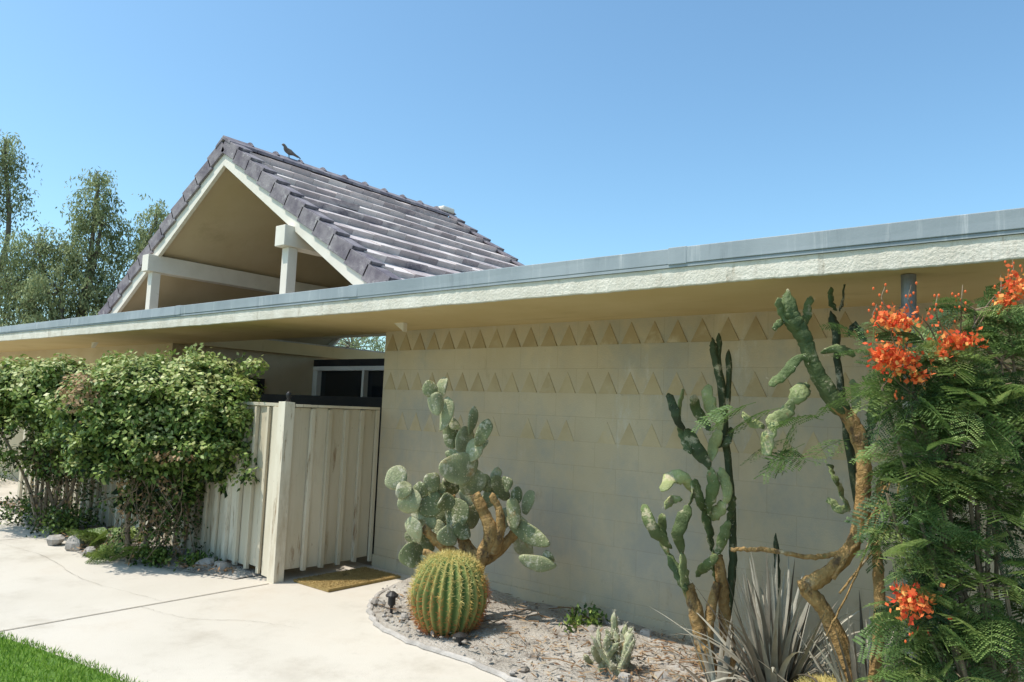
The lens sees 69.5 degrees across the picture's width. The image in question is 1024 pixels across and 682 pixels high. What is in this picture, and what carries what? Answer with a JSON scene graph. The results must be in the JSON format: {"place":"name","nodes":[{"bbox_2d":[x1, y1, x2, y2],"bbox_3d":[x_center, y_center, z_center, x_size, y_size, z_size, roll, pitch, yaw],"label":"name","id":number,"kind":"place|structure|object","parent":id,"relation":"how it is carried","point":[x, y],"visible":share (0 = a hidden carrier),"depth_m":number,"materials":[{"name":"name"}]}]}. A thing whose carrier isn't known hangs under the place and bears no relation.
{"place":"outdoors","nodes":[
{"label":"outdoors","id":0,"kind":"place"},
{"bbox_2d":[0,631,147,681],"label":"lawn","id":1,"kind":"structure","parent":0,"point":[26,661],"depth_m":4.39,"materials":[{"name":"plant"}]},
{"bbox_2d":[0,343,331,478],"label":"wing walls","id":2,"kind":"structure","parent":0,"point":[284,374],"depth_m":12.18,"materials":[{"name":"beige paint"}]},
{"bbox_2d":[0,474,505,681],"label":"concrete path","id":3,"kind":"structure","parent":0,"point":[335,636],"depth_m":5.42,"materials":[{"name":"beige concrete"}]},
{"bbox_2d":[0,459,15,482],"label":"ground cover plant","id":4,"kind":"object","parent":3,"relation":"on","point":[4,477],"visible":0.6,"depth_m":13.17,"materials":[{"name":"green plant"}]},
{"bbox_2d":[0,499,260,578],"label":"fence planting strip","id":5,"kind":"object","parent":3,"relation":"on","point":[212,566],"visible":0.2,"depth_m":7.31,"materials":[{"name":"gravel"}]},
{"bbox_2d":[0,491,77,526],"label":"ground cover plant","id":6,"kind":"object","parent":5,"relation":"on","point":[23,505],"visible":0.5,"depth_m":9.09,"materials":[{"name":"green plant"}]},
{"bbox_2d":[18,503,104,537],"bbox_3d":[-5.233,2.099,8.668,0.884,0.400,0.844,-2,-7,39],"label":"ground cover plant","id":7,"kind":"object","parent":5,"relation":"on","point":[58,525],"visible":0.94,"depth_m":8.54,"materials":[{"name":"green plant"}]},
{"bbox_2d":[62,526,150,558],"bbox_3d":[-4.341,2.150,7.926,1.136,0.312,0.798,-2,-7,39],"label":"fern plant","id":8,"kind":"object","parent":5,"relation":"on","point":[93,536],"visible":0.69,"depth_m":7.84,"materials":[{"name":"green plant"}]},
{"bbox_2d":[85,537,151,564],"bbox_3d":[-3.925,2.077,7.287,0.785,0.220,0.495,-2,-7,39],"label":"fern plant","id":9,"kind":"object","parent":5,"relation":"on","point":[103,552],"visible":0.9,"depth_m":7.24,"materials":[{"name":"green plant"}]},
{"bbox_2d":[0,343,269,565],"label":"bougainvillea bush","id":10,"kind":"object","parent":5,"relation":"on","point":[152,423],"visible":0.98,"depth_m":7.21,"materials":[{"name":"green plant"}]},
{"bbox_2d":[125,541,180,568],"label":"ground cover plant","id":11,"kind":"object","parent":5,"relation":"on","point":[159,554],"visible":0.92,"depth_m":7.18,"materials":[{"name":"green plant"}]},
{"bbox_2d":[173,548,222,571],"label":"ground cover plant","id":12,"kind":"object","parent":5,"relation":"on","point":[195,556],"visible":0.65,"depth_m":7.14,"materials":[{"name":"green plant"}]},
{"bbox_2d":[1,536,290,630],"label":"path joints","id":13,"kind":"object","parent":3,"relation":"on","point":[125,608],"visible":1,"depth_m":5.76,"materials":[{"name":"grey concrete"}]},
{"bbox_2d":[17,401,379,583],"bbox_3d":[-4.307,1.531,9.241,6.538,1.655,1.151,-2,-7,39],"label":"board and batten fence","id":14,"kind":"object","parent":3,"relation":"on","point":[305,502],"visible":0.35,"depth_m":7.17,"materials":[{"name":"beige wood"}]},
{"bbox_2d":[286,391,291,401],"bbox_3d":[-2.098,0.521,6.930,0.058,0.100,0.060,-2,-7,39],"label":"post lamp","id":15,"kind":"object","parent":14,"relation":"on","point":[288,394],"visible":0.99,"depth_m":6.91,"materials":[{"name":"black metal"}]},
{"bbox_2d":[293,566,400,591],"bbox_3d":[-1.542,2.229,6.938,0.538,0.036,0.860,-2,-7,39],"label":"doormat","id":16,"kind":"object","parent":3,"relation":"on","point":[344,579],"visible":1,"depth_m":6.87,"materials":[{"name":"brown wicker"}]},
{"bbox_2d":[366,577,860,681],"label":"planting bed","id":17,"kind":"object","parent":3,"relation":"on","point":[512,639],"visible":0.56,"depth_m":5.11,"materials":[{"name":"beige gravel"}]},
{"bbox_2d":[386,591,398,613],"bbox_3d":[-0.946,2.069,5.802,0.100,0.200,0.098,-2,-7,39],"label":"path light","id":18,"kind":"object","parent":17,"relation":"on","point":[391,595],"visible":0.96,"depth_m":5.78,"materials":[{"name":"black metal"}]},
{"bbox_2d":[405,547,492,638],"bbox_3d":[-0.455,1.859,5.399,0.664,0.680,0.634,-2,-7,39],"label":"barrel cactus","id":19,"kind":"object","parent":17,"relation":"on","point":[448,591],"visible":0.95,"depth_m":5.22,"materials":[{"name":"green plant"}]},
{"bbox_2d":[453,632,467,645],"bbox_3d":[-0.356,2.063,5.067,0.100,0.120,0.098,-2,-7,39],"label":"path light","id":20,"kind":"object","parent":17,"relation":"on","point":[460,636],"visible":0.88,"depth_m":5.04,"materials":[{"name":"black metal"}]},
{"bbox_2d":[385,377,556,571],"bbox_3d":[-0.331,1.265,5.834,1.364,1.933,0.450,3,-5,-3],"label":"prickly pear cactus","id":21,"kind":"object","parent":17,"relation":"on","point":[445,514],"visible":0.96,"depth_m":5.75,"materials":[{"name":"green plant"}]},
{"bbox_2d":[558,601,610,632],"bbox_3d":[0.527,2.132,5.614,0.508,0.238,0.336,6,-7,-36],"label":"ground cover plant","id":22,"kind":"object","parent":17,"relation":"on","point":[594,615],"visible":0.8,"depth_m":5.60,"materials":[{"name":"green plant"}]},
{"bbox_2d":[583,610,637,675],"bbox_3d":[0.628,1.943,4.728,0.360,0.444,0.470,2,-5,3],"label":"cholla cactus","id":23,"kind":"object","parent":17,"relation":"on","point":[618,648],"visible":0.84,"depth_m":4.66,"materials":[{"name":"green plant"}]},
{"bbox_2d":[662,616,753,681],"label":"yucca plant","id":24,"kind":"object","parent":17,"relation":"on","point":[709,667],"visible":0.66,"depth_m":4.40,"materials":[{"name":"green plant"}]},
{"bbox_2d":[640,333,782,674],"bbox_3d":[1.306,1.066,4.780,0.957,2.268,0.221,2,-5,2],"label":"columnar cactus","id":25,"kind":"object","parent":17,"relation":"on","point":[720,594],"visible":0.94,"depth_m":4.76,"materials":[{"name":"green plant"}]},
{"bbox_2d":[649,553,868,681],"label":"yucca plant","id":26,"kind":"object","parent":17,"relation":"on","point":[772,644],"visible":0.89,"depth_m":4.13,"materials":[{"name":"grey plant"}]},
{"bbox_2d":[731,284,899,681],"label":"tree cactus","id":27,"kind":"object","parent":17,"relation":"on","point":[793,320],"visible":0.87,"depth_m":3.92,"materials":[{"name":"green plant"}]},
{"bbox_2d":[793,671,852,681],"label":"barrel cactus","id":28,"kind":"object","parent":17,"relation":"on","point":[821,679],"visible":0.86,"depth_m":3.79,"materials":[{"name":"yellow plant"}]},
{"bbox_2d":[757,591,938,681],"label":"yucca plant","id":29,"kind":"object","parent":17,"relation":"on","point":[854,665],"visible":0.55,"depth_m":3.72,"materials":[{"name":"grey plant"}]},
{"bbox_2d":[691,259,1023,681],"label":"bird of paradise shrub","id":30,"kind":"object","parent":17,"relation":"on","point":[955,636],"visible":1,"depth_m":3.08,"materials":[{"name":"green plant"}]},
{"bbox_2d":[899,274,920,681],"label":"roof support pipe","id":31,"kind":"object","parent":17,"relation":"on","point":[908,281],"visible":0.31,"depth_m":3.75,"materials":[{"name":"grey metal"}]},
{"bbox_2d":[356,556,371,565],"bbox_3d":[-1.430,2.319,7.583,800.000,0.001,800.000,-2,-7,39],"label":"ground","id":32,"kind":"structure","parent":0,"point":[363,560],"depth_m":7.85,"materials":[{"name":"grey concrete"}]},
{"bbox_2d":[0,129,42,325],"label":"willow tree","id":33,"kind":"object","parent":32,"relation":"on","point":[6,169],"visible":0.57,"depth_m":23.10,"materials":[{"name":"green plant"}]},
{"bbox_2d":[0,166,169,326],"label":"willow tree","id":34,"kind":"object","parent":32,"relation":"on","point":[40,286],"visible":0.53,"depth_m":22.08,"materials":[{"name":"green plant"}]},
{"bbox_2d":[233,358,384,553],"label":"courtyard windows","id":35,"kind":"structure","parent":32,"relation":"on","point":[348,382],"depth_m":11.72,"materials":[{"name":"black glass"}]},
{"bbox_2d":[335,336,385,351],"bbox_3d":[-5.532,1.400,24.773,6.981,4.876,3.722,2,-5,-2],"label":"willow tree","id":36,"kind":"object","parent":32,"relation":"on","point":[349,344],"visible":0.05,"depth_m":24.96,"materials":[{"name":"green plant"}]},
{"bbox_2d":[374,298,1023,681],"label":"block wall","id":37,"kind":"structure","parent":32,"relation":"on","point":[584,516],"depth_m":5.82,"materials":[{"name":"paint"}]},
{"bbox_2d":[0,259,1023,358],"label":"flat roof","id":38,"kind":"structure","parent":37,"relation":"on","point":[974,280],"depth_m":5.59,"materials":[{"name":"paint"}]},
{"bbox_2d":[142,224,327,309],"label":"beams and posts","id":39,"kind":"structure","parent":38,"relation":"on","point":[290,241],"depth_m":10.20,"materials":[{"name":"beige wood"}]},
{"bbox_2d":[121,168,465,344],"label":"gable ceiling","id":40,"kind":"structure","parent":38,"relation":"on","point":[233,222],"depth_m":10.75,"materials":[{"name":"beige paint"}]},
{"bbox_2d":[91,154,406,347],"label":"rake boards","id":41,"kind":"object","parent":40,"relation":"attached to","point":[319,246],"visible":0.29,"depth_m":9.08,"materials":[{"name":"beige wood"}]},
{"bbox_2d":[266,339,384,352],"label":"roof deck","id":42,"kind":"structure","parent":38,"relation":"attached to","point":[324,345],"depth_m":12.64,"materials":[{"name":"white paint"}]},
{"bbox_2d":[250,152,517,278],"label":"roof tiles","id":43,"kind":"object","parent":38,"relation":"on","point":[401,240],"visible":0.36,"depth_m":9.39,"materials":[{"name":"grey tile"}]},
{"bbox_2d":[98,135,523,314],"bbox_3d":[-2.362,-1.185,10.763,7.081,2.426,4.185,-2,-7,39],"label":"rake and ridge tiles","id":44,"kind":"object","parent":43,"relation":"attached to","point":[349,251],"visible":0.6,"depth_m":8.97,"materials":[{"name":"grey tile"}]},
{"bbox_2d":[282,143,300,158],"bbox_3d":[-3.002,-2.564,10.029,0.067,0.170,0.307,-2,-7,39],"label":"dove","id":45,"kind":"object","parent":44,"relation":"on","point":[288,151],"visible":0.99,"depth_m":9.98,"materials":[{"name":"grey"}]},
{"bbox_2d":[438,205,453,213],"bbox_3d":[-1.120,-2.189,12.352,0.200,0.090,0.280,-2,-7,39],"label":"ridge end cap","id":46,"kind":"object","parent":44,"relation":"on","point":[447,209],"visible":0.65,"depth_m":12.26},
{"bbox_2d":[0,234,1023,340],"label":"stucco roof edge","id":47,"kind":"object","parent":38,"relation":"attached to","point":[973,251],"visible":1,"depth_m":4.53,"materials":[{"name":"beige paint"}]},
{"bbox_2d":[0,229,1023,333],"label":"drip strip","id":48,"kind":"object","parent":47,"relation":"on","point":[929,240],"visible":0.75,"depth_m":4.51,"materials":[{"name":"metal"}]},
{"bbox_2d":[0,207,1023,332],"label":"roof flashing","id":49,"kind":"object","parent":38,"relation":"attached to","point":[981,222],"visible":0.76,"depth_m":4.53,"materials":[{"name":"grey metal"}]},
{"bbox_2d":[372,554,860,677],"bbox_3d":[2.073,2.127,4.762,8.997,0.130,0.018,-2,-7,39],"label":"wall footing","id":50,"kind":"object","parent":37,"relation":"attached to","point":[388,563],"depth_m":6.05,"materials":[{"name":"paint"}]},
{"bbox_2d":[384,311,1021,466],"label":"relief triangles","id":51,"kind":"object","parent":37,"relation":"attached to","point":[754,388],"visible":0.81,"depth_m":5.88,"materials":[{"name":"paint"}]},
{"bbox_2d":[0,0,1023,351],"label":"sky","id":52,"kind":"structure","parent":0,"point":[556,130],"materials":[{"name":"blue"}]}
]}

